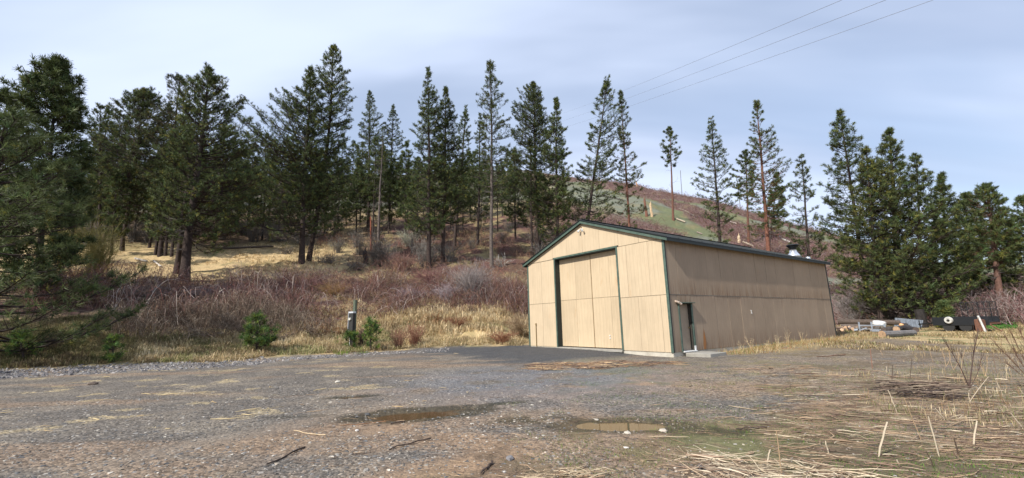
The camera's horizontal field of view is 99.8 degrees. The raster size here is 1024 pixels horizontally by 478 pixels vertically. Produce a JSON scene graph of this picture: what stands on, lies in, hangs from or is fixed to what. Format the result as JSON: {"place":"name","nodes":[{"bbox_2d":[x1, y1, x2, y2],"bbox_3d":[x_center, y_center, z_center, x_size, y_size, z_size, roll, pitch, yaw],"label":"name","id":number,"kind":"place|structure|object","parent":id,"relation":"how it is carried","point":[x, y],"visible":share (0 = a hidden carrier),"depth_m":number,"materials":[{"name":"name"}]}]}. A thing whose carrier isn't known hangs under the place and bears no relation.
{"place":"outdoors","nodes":[
{"label":"outdoors","id":0,"kind":"place"},
{"bbox_2d":[0,167,1023,477],"bbox_3d":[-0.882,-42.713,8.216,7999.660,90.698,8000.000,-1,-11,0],"label":"ground","id":1,"kind":"structure","parent":0,"point":[498,361],"depth_m":9.10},
{"bbox_2d":[0,85,38,292],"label":"pine tree","id":2,"kind":"object","parent":1,"relation":"on","point":[2,90],"visible":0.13,"depth_m":29.84,"materials":[{"name":"green plant"}]},
{"bbox_2d":[0,327,44,359],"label":"young pine","id":3,"kind":"object","parent":1,"relation":"on","point":[19,336],"visible":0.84,"depth_m":18.76,"materials":[{"name":"green plant"}]},
{"bbox_2d":[0,53,99,306],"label":"pine tree","id":4,"kind":"object","parent":1,"relation":"on","point":[67,108],"visible":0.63,"depth_m":28.22,"materials":[{"name":"green plant"}]},
{"bbox_2d":[0,103,150,351],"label":"pine tree","id":5,"kind":"object","parent":1,"relation":"on","point":[25,193],"visible":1,"depth_m":19.89,"materials":[{"name":"green plant"}]},
{"bbox_2d":[49,155,103,255],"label":"pine tree","id":6,"kind":"object","parent":1,"relation":"on","point":[91,204],"visible":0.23,"depth_m":44.93,"materials":[{"name":"green plant"}]},
{"bbox_2d":[62,218,132,280],"bbox_3d":[-34.982,0.735,36.419,5.047,6.331,4.670,-1,-11,0],"label":"bare shrub","id":7,"kind":"object","parent":1,"relation":"on","point":[95,249],"visible":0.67,"depth_m":36.16,"materials":[{"name":"plant"}]},
{"bbox_2d":[80,104,125,228],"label":"pine tree","id":8,"kind":"object","parent":1,"relation":"on","point":[107,110],"visible":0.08,"depth_m":56.62,"materials":[{"name":"green plant"}]},
{"bbox_2d":[87,102,127,246],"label":"pine tree","id":9,"kind":"object","parent":1,"relation":"on","point":[100,108],"visible":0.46,"depth_m":55.07,"materials":[{"name":"green plant"}]},
{"bbox_2d":[99,333,128,362],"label":"young pine","id":10,"kind":"object","parent":1,"relation":"on","point":[112,356],"visible":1,"depth_m":19.47,"materials":[{"name":"green plant"}]},
{"bbox_2d":[95,169,136,254],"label":"pine tree","id":11,"kind":"object","parent":1,"relation":"on","point":[118,211],"visible":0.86,"depth_m":49.95,"materials":[{"name":"green plant"}]},
{"bbox_2d":[82,85,175,250],"bbox_3d":[-48.002,-8.842,54.276,10.270,22.330,10.339,-1,-11,0],"label":"pine tree","id":12,"kind":"object","parent":1,"relation":"on","point":[139,97],"visible":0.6,"depth_m":53.09,"materials":[{"name":"green plant"}]},
{"bbox_2d":[0,312,268,368],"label":"dead grass","id":13,"kind":"structure","parent":1,"relation":"on","point":[10,361],"depth_m":21.09,"materials":[{"name":"plant"}]},
{"bbox_2d":[121,281,181,301],"bbox_3d":[-26.255,3.780,31.166,3.823,1.720,3.848,-1,-11,0],"label":"bare shrub","id":14,"kind":"object","parent":1,"relation":"on","point":[152,296],"visible":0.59,"depth_m":30.92,"materials":[{"name":"plant"}]},
{"bbox_2d":[124,73,192,256],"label":"pine tree","id":15,"kind":"object","parent":1,"relation":"on","point":[156,139],"visible":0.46,"depth_m":52.16,"materials":[{"name":"green plant"}]},
{"bbox_2d":[143,145,175,254],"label":"pine tree","id":16,"kind":"object","parent":1,"relation":"on","point":[154,221],"visible":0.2,"depth_m":51.21,"materials":[{"name":"green plant"}]},
{"bbox_2d":[129,102,193,247],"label":"pine tree","id":17,"kind":"object","parent":1,"relation":"on","point":[150,243],"visible":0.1,"depth_m":55.52,"materials":[{"name":"green plant"}]},
{"bbox_2d":[144,142,189,255],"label":"pine tree","id":18,"kind":"object","parent":1,"relation":"on","point":[166,246],"visible":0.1,"depth_m":51.32,"materials":[{"name":"green plant"}]},
{"bbox_2d":[35,241,341,285],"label":"meadow grass","id":19,"kind":"structure","parent":1,"relation":"on","point":[258,260],"depth_m":51.24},
{"bbox_2d":[168,124,212,273],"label":"pine tree","id":20,"kind":"object","parent":1,"relation":"on","point":[178,255],"visible":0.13,"depth_m":43.49,"materials":[{"name":"green plant"}]},
{"bbox_2d":[138,61,271,281],"bbox_3d":[-29.734,-6.548,42.650,10.017,22.589,10.150,9,-15,-44],"label":"pine tree","id":21,"kind":"object","parent":1,"relation":"on","point":[185,148],"visible":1,"depth_m":41.32,"materials":[{"name":"green plant"}]},
{"bbox_2d":[80,287,343,342],"bbox_3d":[-17.490,4.719,27.162,14.658,4.086,7.285,5,-13,-31],"label":"bramble thicket","id":22,"kind":"object","parent":1,"relation":"on","point":[232,322],"visible":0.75,"depth_m":26.41,"materials":[{"name":"plant"}]},
{"bbox_2d":[199,112,247,219],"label":"pine tree","id":23,"kind":"object","parent":1,"relation":"on","point":[223,164],"visible":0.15,"depth_m":65.32,"materials":[{"name":"green plant"}]},
{"bbox_2d":[0,347,449,378],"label":"gravel","id":24,"kind":"structure","parent":1,"relation":"on","point":[23,373],"depth_m":18.29,"materials":[{"name":"gravel"}]},
{"bbox_2d":[201,130,253,247],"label":"pine tree","id":25,"kind":"object","parent":1,"relation":"on","point":[224,174],"visible":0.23,"depth_m":59.34,"materials":[{"name":"green plant"}]},
{"bbox_2d":[0,353,477,430],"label":"straw litter","id":26,"kind":"object","parent":1,"relation":"on","point":[211,401],"visible":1,"depth_m":10.21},
{"bbox_2d":[236,309,282,349],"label":"young pine","id":27,"kind":"object","parent":1,"relation":"on","point":[258,338],"visible":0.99,"depth_m":22.76,"materials":[{"name":"green plant"}]},
{"bbox_2d":[244,156,278,239],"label":"pine tree","id":28,"kind":"object","parent":1,"relation":"on","point":[254,201],"visible":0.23,"depth_m":65.85,"materials":[{"name":"green plant"}]},
{"bbox_2d":[0,258,527,331],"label":"bramble thicket","id":29,"kind":"object","parent":1,"relation":"on","point":[498,283],"visible":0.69,"depth_m":36.18,"materials":[{"name":"plant"}]},
{"bbox_2d":[261,136,299,240],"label":"pine tree","id":30,"kind":"object","parent":1,"relation":"on","point":[281,185],"visible":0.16,"depth_m":64.90,"materials":[{"name":"green plant"}]},
{"bbox_2d":[221,65,340,263],"bbox_3d":[-26.660,-9.630,52.183,12.944,26.352,12.267,-7,-12,29],"label":"pine tree","id":31,"kind":"object","parent":1,"relation":"on","point":[309,84],"visible":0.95,"depth_m":51.08,"materials":[{"name":"green plant"}]},
{"bbox_2d":[0,369,573,477],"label":"flat stones","id":32,"kind":"object","parent":1,"relation":"on","point":[323,469],"visible":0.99,"depth_m":6.13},
{"bbox_2d":[83,174,525,243],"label":"undergrowth","id":33,"kind":"object","parent":1,"relation":"on","point":[354,223],"visible":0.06,"depth_m":78.89,"materials":[{"name":"plant"}]},
{"bbox_2d":[96,259,527,321],"bbox_3d":[-14.090,4.269,37.169,35.421,6.942,16.481,4,-12,-26],"label":"bramble thicket","id":34,"kind":"object","parent":1,"relation":"on","point":[192,295],"visible":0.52,"depth_m":33.90,"materials":[{"name":"plant"}]},
{"bbox_2d":[267,43,358,260],"bbox_3d":[-24.991,-11.661,55.233,9.872,30.298,10.490,-1,-11,0],"label":"pine tree","id":35,"kind":"object","parent":1,"relation":"on","point":[324,78],"visible":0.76,"depth_m":55.43,"materials":[{"name":"green plant"}]},
{"bbox_2d":[129,312,528,363],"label":"dead grass","id":36,"kind":"structure","parent":1,"relation":"on","point":[313,346],"depth_m":24.68,"materials":[{"name":"plant"}]},
{"bbox_2d":[324,173,349,237],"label":"pine tree","id":37,"kind":"object","parent":1,"relation":"on","point":[342,205],"visible":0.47,"depth_m":72.96,"materials":[{"name":"green plant"}]},
{"bbox_2d":[348,300,356,344],"bbox_3d":[-9.653,5.282,26.061,0.390,3.177,0.460,-6,-12,25],"label":"meter post","id":38,"kind":"object","parent":1,"relation":"on","point":[352,316],"visible":0.64,"depth_m":26.03,"materials":[{"name":"grey paint"}]},
{"bbox_2d":[346,157,375,231],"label":"pine tree","id":39,"kind":"object","parent":1,"relation":"on","point":[357,201],"visible":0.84,"depth_m":79.65,"materials":[{"name":"green plant"}]},
{"bbox_2d":[343,90,391,231],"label":"pine tree","id":40,"kind":"object","parent":1,"relation":"on","point":[369,115],"visible":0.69,"depth_m":81.88,"materials":[{"name":"green plant"}]},
{"bbox_2d":[361,315,384,350],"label":"young pine","id":41,"kind":"object","parent":1,"relation":"on","point":[370,330],"visible":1,"depth_m":24.98,"materials":[{"name":"green plant"}]},
{"bbox_2d":[359,136,393,233],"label":"pine tree","id":42,"kind":"object","parent":1,"relation":"on","point":[374,154],"visible":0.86,"depth_m":76.10,"materials":[{"name":"green plant"}]},
{"bbox_2d":[359,239,396,266],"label":"bare shrub","id":43,"kind":"object","parent":1,"relation":"on","point":[375,255],"visible":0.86,"depth_m":51.67,"materials":[{"name":"plant"}]},
{"bbox_2d":[369,127,394,240],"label":"pine tree","id":44,"kind":"object","parent":1,"relation":"on","point":[379,188],"visible":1,"depth_m":72.19,"materials":[{"name":"green plant"}]},
{"bbox_2d":[376,162,402,233],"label":"pine tree","id":45,"kind":"object","parent":1,"relation":"on","point":[388,190],"visible":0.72,"depth_m":78.72,"materials":[{"name":"green plant"}]},
{"bbox_2d":[377,103,412,228],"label":"pine tree","id":46,"kind":"object","parent":1,"relation":"on","point":[393,124],"visible":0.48,"depth_m":85.45,"materials":[{"name":"green plant"}]},
{"bbox_2d":[388,140,423,235],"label":"pine tree","id":47,"kind":"object","parent":1,"relation":"on","point":[408,163],"visible":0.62,"depth_m":77.35,"materials":[{"name":"green plant"}]},
{"bbox_2d":[296,291,528,336],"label":"dead grass","id":48,"kind":"structure","parent":1,"relation":"on","point":[420,311],"depth_m":33.90,"materials":[{"name":"plant"}]},
{"bbox_2d":[396,156,431,241],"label":"pine tree","id":49,"kind":"object","parent":1,"relation":"on","point":[409,198],"visible":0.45,"depth_m":71.20,"materials":[{"name":"green plant"}]},
{"bbox_2d":[402,322,426,345],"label":"bare shrub","id":50,"kind":"object","parent":1,"relation":"on","point":[414,337],"visible":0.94,"depth_m":26.99,"materials":[{"name":"plant"}]},
{"bbox_2d":[370,408,471,420],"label":"puddle water","id":51,"kind":"structure","parent":1,"relation":"on","point":[408,416],"depth_m":7.80,"materials":[{"name":"brown liquid"}]},
{"bbox_2d":[301,223,543,285],"bbox_3d":[-11.691,1.051,61.299,36.627,14.934,35.659,2,-11,-15],"label":"bramble thicket","id":52,"kind":"object","parent":1,"relation":"on","point":[418,261],"visible":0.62,"depth_m":54.69,"materials":[{"name":"plant"}]},
{"bbox_2d":[395,66,455,267],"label":"pine tree","id":53,"kind":"object","parent":1,"relation":"on","point":[432,112],"visible":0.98,"depth_m":54.73,"materials":[{"name":"green plant"}]},
{"bbox_2d":[423,85,471,262],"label":"pine tree","id":54,"kind":"object","parent":1,"relation":"on","point":[450,149],"visible":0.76,"depth_m":57.51,"materials":[{"name":"green plant"}]},
{"bbox_2d":[439,105,473,250],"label":"pine tree","id":55,"kind":"object","parent":1,"relation":"on","point":[463,135],"visible":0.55,"depth_m":65.75,"materials":[{"name":"green plant"}]},
{"bbox_2d":[446,256,500,299],"bbox_3d":[-3.619,3.659,40.550,5.982,4.170,5.550,-1,-11,0],"label":"bare shrub","id":56,"kind":"object","parent":1,"relation":"on","point":[464,279],"visible":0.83,"depth_m":40.05,"materials":[{"name":"plant"}]},
{"bbox_2d":[466,112,489,244],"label":"pine tree","id":57,"kind":"object","parent":1,"relation":"on","point":[480,175],"visible":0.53,"depth_m":69.11,"materials":[{"name":"green plant"}]},
{"bbox_2d":[467,168,489,231],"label":"pine tree","id":58,"kind":"object","parent":1,"relation":"on","point":[483,206],"visible":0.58,"depth_m":78.41,"materials":[{"name":"green plant"}]},
{"bbox_2d":[473,60,518,267],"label":"pine tree","id":59,"kind":"object","parent":1,"relation":"on","point":[491,103],"visible":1,"depth_m":55.36,"materials":[{"name":"green plant"}]},
{"bbox_2d":[502,310,528,337],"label":"bare shrub","id":60,"kind":"object","parent":1,"relation":"on","point":[516,326],"visible":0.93,"depth_m":29.84,"materials":[{"name":"plant"}]},
{"bbox_2d":[500,147,532,237],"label":"pine tree","id":61,"kind":"object","parent":1,"relation":"on","point":[505,208],"visible":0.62,"depth_m":74.61,"materials":[{"name":"green plant"}]},
{"bbox_2d":[519,137,537,256],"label":"pine tree","id":62,"kind":"object","parent":1,"relation":"on","point":[530,203],"visible":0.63,"depth_m":63.19,"materials":[{"name":"green plant"}]},
{"bbox_2d":[502,81,562,247],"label":"pine tree","id":63,"kind":"object","parent":1,"relation":"on","point":[536,97],"visible":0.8,"depth_m":66.16,"materials":[{"name":"green plant"}]},
{"bbox_2d":[526,97,574,243],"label":"pine tree","id":64,"kind":"object","parent":1,"relation":"on","point":[554,119],"visible":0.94,"depth_m":59.75,"materials":[{"name":"green plant"}]},
{"bbox_2d":[518,464,612,477],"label":"straw litter","id":65,"kind":"object","parent":1,"relation":"on","point":[571,470],"visible":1,"depth_m":4.45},
{"bbox_2d":[563,74,625,229],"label":"pine tree","id":66,"kind":"object","parent":1,"relation":"on","point":[606,153],"visible":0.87,"depth_m":62.17,"materials":[{"name":"green plant"}]},
{"bbox_2d":[519,360,689,370],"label":"reed litter","id":67,"kind":"object","parent":1,"relation":"on","point":[580,365],"visible":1,"depth_m":14.58,"materials":[{"name":"plant"}]},
{"bbox_2d":[576,422,665,430],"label":"puddle water","id":68,"kind":"structure","parent":1,"relation":"on","point":[624,426],"depth_m":6.55,"materials":[{"name":"brown liquid"}]},
{"bbox_2d":[612,89,647,227],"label":"pine tree","id":69,"kind":"object","parent":1,"relation":"on","point":[621,101],"visible":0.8,"depth_m":62.63,"materials":[{"name":"green plant"}]},
{"bbox_2d":[289,375,992,477],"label":"twig litter","id":70,"kind":"object","parent":1,"relation":"on","point":[358,453],"visible":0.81,"depth_m":5.56,"materials":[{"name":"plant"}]},
{"bbox_2d":[659,126,681,220],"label":"pine tree","id":71,"kind":"object","parent":1,"relation":"on","point":[666,149],"visible":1,"depth_m":112.67,"materials":[{"name":"green plant"}]},
{"bbox_2d":[522,219,836,356],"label":"shed","id":72,"kind":"structure","parent":1,"relation":"on","point":[599,286],"depth_m":22.16,"materials":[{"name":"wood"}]},
{"bbox_2d":[559,255,594,346],"bbox_3d":[3.522,3.403,23.582,0.059,4.810,2.427,7,-13,-35],"label":"sliding door","id":73,"kind":"structure","parent":72,"relation":"in","point":[575,273],"depth_m":23.50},
{"bbox_2d":[590,250,621,347],"bbox_3d":[4.819,3.029,21.793,0.100,4.810,1.987,7,-13,-35],"label":"sliding door","id":74,"kind":"structure","parent":72,"relation":"in","point":[607,327],"depth_m":21.84,"materials":[{"name":"beige paint"}]},
{"bbox_2d":[679,304,690,350],"bbox_3d":[7.626,3.910,19.134,0.880,2.010,0.115,7,-13,-35],"label":"side door","id":75,"kind":"structure","parent":72,"relation":"in","point":[683,308],"depth_m":19.23,"materials":[{"name":"paint"}]},
{"bbox_2d":[522,171,895,299],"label":"hillside brambles","id":76,"kind":"object","parent":1,"relation":"on","point":[736,232],"visible":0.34,"depth_m":105.17,"materials":[{"name":"plant"}]},
{"bbox_2d":[690,116,739,242],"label":"pine tree","id":77,"kind":"object","parent":1,"relation":"on","point":[716,170],"visible":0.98,"depth_m":61.53,"materials":[{"name":"green plant"}]},
{"bbox_2d":[727,149,758,243],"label":"pine tree","id":78,"kind":"object","parent":1,"relation":"on","point":[743,166],"visible":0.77,"depth_m":100.40,"materials":[{"name":"green plant"}]},
{"bbox_2d":[739,100,794,250],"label":"pine tree","id":79,"kind":"object","parent":1,"relation":"on","point":[760,144],"visible":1,"depth_m":57.20,"materials":[{"name":"green plant"}]},
{"bbox_2d":[757,171,789,244],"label":"pine tree","id":80,"kind":"object","parent":1,"relation":"on","point":[773,215],"visible":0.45,"depth_m":88.21,"materials":[{"name":"green plant"}]},
{"bbox_2d":[658,444,908,477],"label":"flattened straw","id":81,"kind":"object","parent":1,"relation":"on","point":[759,470],"visible":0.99,"depth_m":4.40,"materials":[{"name":"plant"}]},
{"bbox_2d":[716,332,882,354],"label":"dry weeds","id":82,"kind":"object","parent":1,"relation":"on","point":[756,348],"visible":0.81,"depth_m":21.99,"materials":[{"name":"beige plant"}]},
{"bbox_2d":[780,154,829,260],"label":"pine tree","id":83,"kind":"object","parent":1,"relation":"on","point":[808,235],"visible":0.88,"depth_m":52.40,"materials":[{"name":"green plant"}]},
{"bbox_2d":[648,398,1023,477],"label":"flattened straw","id":84,"kind":"object","parent":1,"relation":"on","point":[966,433],"visible":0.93,"depth_m":5.18,"materials":[{"name":"plant"}]},
{"bbox_2d":[831,284,875,318],"bbox_3d":[32.255,6.475,40.596,4.412,4.745,5.247,-11,-15,42],"label":"bare shrub","id":85,"kind":"object","parent":1,"relation":"on","point":[851,314],"visible":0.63,"depth_m":40.27,"materials":[{"name":"plant"}]},
{"bbox_2d":[816,108,917,291],"bbox_3d":[35.505,-2.862,43.940,7.734,23.343,6.958,-10,-14,39],"label":"pine tree","id":86,"kind":"object","parent":1,"relation":"on","point":[840,164],"visible":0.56,"depth_m":44.96,"materials":[{"name":"green plant"}]},
{"bbox_2d":[837,319,900,324],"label":"timber beam","id":87,"kind":"structure","parent":1,"relation":"on","point":[865,321],"depth_m":36.64,"materials":[{"name":"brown wood"}]},
{"bbox_2d":[826,145,937,319],"bbox_3d":[33.605,-0.202,40.467,7.786,17.692,7.589,-1,-11,0],"label":"pine tree","id":88,"kind":"object","parent":1,"relation":"on","point":[883,184],"visible":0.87,"depth_m":39.40,"materials":[{"name":"green plant"}]},
{"bbox_2d":[743,364,1023,467],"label":"flattened straw","id":89,"kind":"object","parent":1,"relation":"on","point":[1021,461],"visible":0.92,"depth_m":6.87,"materials":[{"name":"plant"}]},
{"bbox_2d":[878,330,916,337],"bbox_3d":[24.420,5.969,27.252,3.452,0.444,0.529,3,-12,-23],"label":"cut log","id":90,"kind":"object","parent":1,"relation":"on","point":[896,333],"visible":0.91,"depth_m":26.93,"materials":[{"name":"grey wood"}]},
{"bbox_2d":[806,313,1023,353],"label":"dry grass","id":91,"kind":"structure","parent":1,"relation":"on","point":[925,347],"depth_m":21.93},
{"bbox_2d":[837,126,996,318],"bbox_3d":[35.783,-1.493,39.914,11.061,19.753,9.704,-1,-11,0],"label":"pine tree","id":92,"kind":"object","parent":1,"relation":"on","point":[891,159],"visible":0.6,"depth_m":38.33,"materials":[{"name":"green plant"}]},
{"bbox_2d":[864,379,982,401],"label":"dirt mound litter","id":93,"kind":"object","parent":1,"relation":"on","point":[924,390],"visible":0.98,"depth_m":8.37,"materials":[{"name":"plant"}]},
{"bbox_2d":[827,344,1023,426],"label":"rough grass","id":94,"kind":"structure","parent":1,"relation":"on","point":[976,407],"depth_m":7.61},
{"bbox_2d":[829,275,1023,325],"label":"bramble thicket","id":95,"kind":"object","parent":1,"relation":"on","point":[1009,308],"visible":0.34,"depth_m":36.92,"materials":[{"name":"plant"}]},
{"bbox_2d":[886,152,982,315],"bbox_3d":[37.483,-0.260,39.461,6.354,17.014,6.556,-1,-11,0],"label":"pine tree","id":96,"kind":"object","parent":1,"relation":"on","point":[925,178],"visible":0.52,"depth_m":39.14,"materials":[{"name":"green plant"}]},
{"bbox_2d":[932,300,958,327],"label":"young pine","id":97,"kind":"object","parent":1,"relation":"on","point":[946,311],"visible":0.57,"depth_m":34.95,"materials":[{"name":"green plant"}]},
{"bbox_2d":[922,171,985,306],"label":"pine tree","id":98,"kind":"object","parent":1,"relation":"on","point":[943,188],"visible":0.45,"depth_m":40.53,"materials":[{"name":"green plant"}]},
{"bbox_2d":[918,301,1001,331],"bbox_3d":[32.759,5.706,31.701,2.265,2.072,4.737,4,-12,-28],"label":"utility trailer","id":99,"kind":"object","parent":1,"relation":"on","point":[963,323],"visible":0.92,"depth_m":31.15,"materials":[{"name":"black metal"}]},
{"bbox_2d":[939,315,984,388],"bbox_3d":[9.472,2.331,8.998,1.019,1.512,0.178,0,-11,-7],"label":"dead weed","id":100,"kind":"object","parent":1,"relation":"on","point":[973,349],"visible":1,"depth_m":8.98,"materials":[{"name":"plant"}]},
{"bbox_2d":[950,244,994,304],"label":"pine tree","id":101,"kind":"object","parent":1,"relation":"on","point":[984,284],"visible":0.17,"depth_m":41.79,"materials":[{"name":"green plant"}]},
{"bbox_2d":[949,191,995,283],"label":"pine tree","id":102,"kind":"object","parent":1,"relation":"on","point":[965,213],"visible":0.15,"depth_m":47.54,"materials":[{"name":"green plant"}]},
{"bbox_2d":[953,181,1023,303],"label":"pine tree","id":103,"kind":"object","parent":1,"relation":"on","point":[983,193],"visible":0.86,"depth_m":39.02,"materials":[{"name":"green plant"}]},
{"bbox_2d":[985,194,1023,294],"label":"pine tree","id":104,"kind":"object","parent":1,"relation":"on","point":[1017,272],"visible":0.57,"depth_m":39.28,"materials":[{"name":"green plant"}]},
{"bbox_2d":[987,320,1023,374],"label":"dead weed","id":105,"kind":"object","parent":1,"relation":"on","point":[1013,348],"visible":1,"depth_m":8.80,"materials":[{"name":"plant"}]},
{"bbox_2d":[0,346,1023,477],"bbox_3d":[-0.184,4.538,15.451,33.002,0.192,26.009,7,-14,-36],"label":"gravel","id":106,"kind":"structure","parent":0,"point":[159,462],"depth_m":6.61,"materials":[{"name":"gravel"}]},
{"bbox_2d":[0,0,1023,265],"label":"sky","id":107,"kind":"structure","parent":0,"point":[947,75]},
{"bbox_2d":[290,369,1023,477],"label":"pale stones","id":108,"kind":"object","parent":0,"point":[619,432],"visible":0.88,"depth_m":5.72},
{"bbox_2d":[500,361,1023,477],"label":"green grass","id":109,"kind":"structure","parent":0,"point":[948,462],"depth_m":5.82,"materials":[{"name":"plant"}]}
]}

